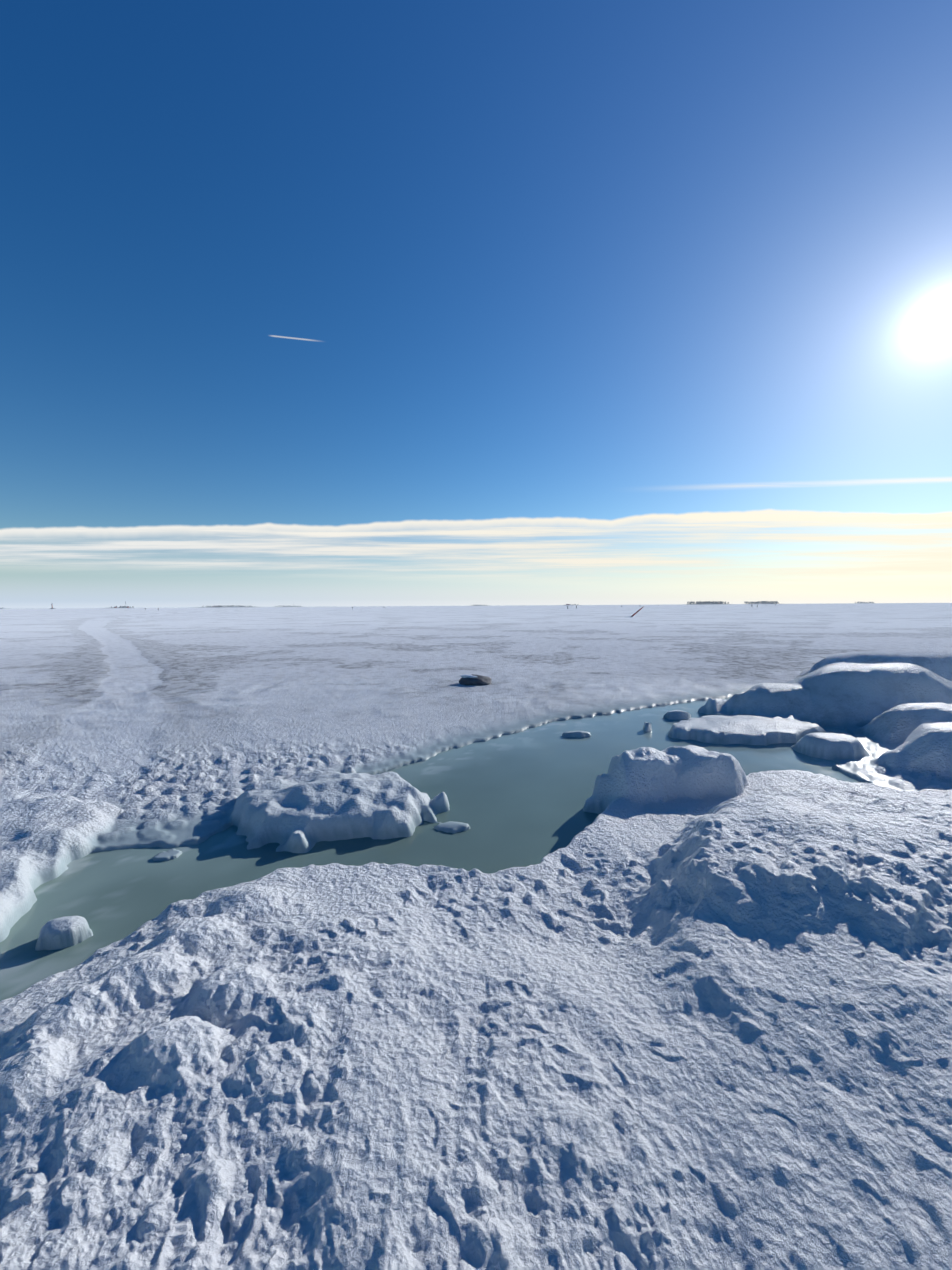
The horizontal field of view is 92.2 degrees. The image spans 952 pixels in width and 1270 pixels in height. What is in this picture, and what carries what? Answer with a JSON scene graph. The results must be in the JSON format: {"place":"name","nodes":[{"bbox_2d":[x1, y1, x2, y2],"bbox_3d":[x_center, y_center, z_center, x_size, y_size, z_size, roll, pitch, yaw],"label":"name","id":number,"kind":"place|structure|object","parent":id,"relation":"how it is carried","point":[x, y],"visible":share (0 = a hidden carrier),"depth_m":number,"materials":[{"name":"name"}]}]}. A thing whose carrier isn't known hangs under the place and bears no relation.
{"place":"outdoors","nodes":[
{"label":"outdoors","id":0,"kind":"place"},
{"bbox_2d":[202,605,251,606],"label":"island tree","id":1,"kind":"object","parent":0,"point":[228,606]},
{"bbox_2d":[0,697,859,1000],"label":"water","id":2,"kind":"structure","parent":0,"point":[516,799],"depth_m":4.12,"materials":[{"name":"teal liquid"}]},
{"bbox_2d":[0,603,951,1269],"bbox_3d":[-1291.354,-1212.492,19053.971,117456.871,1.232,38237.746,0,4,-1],"label":"snow-covered ground","id":3,"kind":"structure","parent":0,"point":[688,1007],"depth_m":2.19,"materials":[{"name":"white snow"}]},
{"bbox_2d":[459,674,491,684],"bbox_3d":[-0.017,1.216,11.957,0.870,0.369,0.645,0,4,-1],"label":"boulder","id":4,"kind":"object","parent":3,"relation":"on","point":[481,680],"visible":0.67,"depth_m":11.74,"materials":[{"name":"stone"}]},
{"bbox_2d":[461,674,476,677],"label":"snow","id":5,"kind":"structure","parent":4,"relation":"on","point":[468,675],"depth_m":11.89,"materials":[{"name":"white snow"}]},
{"bbox_2d":[683,603,713,604],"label":"island","id":6,"kind":"structure","parent":3,"relation":"on","point":[699,604],"depth_m":3189.98,"materials":[{"name":"white"}]},
{"bbox_2d":[687,601,728,603],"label":"island tree","id":7,"kind":"object","parent":6,"relation":"on","point":[702,602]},
{"bbox_2d":[0,0,951,608],"label":"sky","id":8,"kind":"structure","parent":0,"point":[303,303],"materials":[{"name":"blue"}]},
{"bbox_2d":[744,601,778,603],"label":"island tree","id":9,"kind":"object","parent":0,"point":[761,602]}
]}

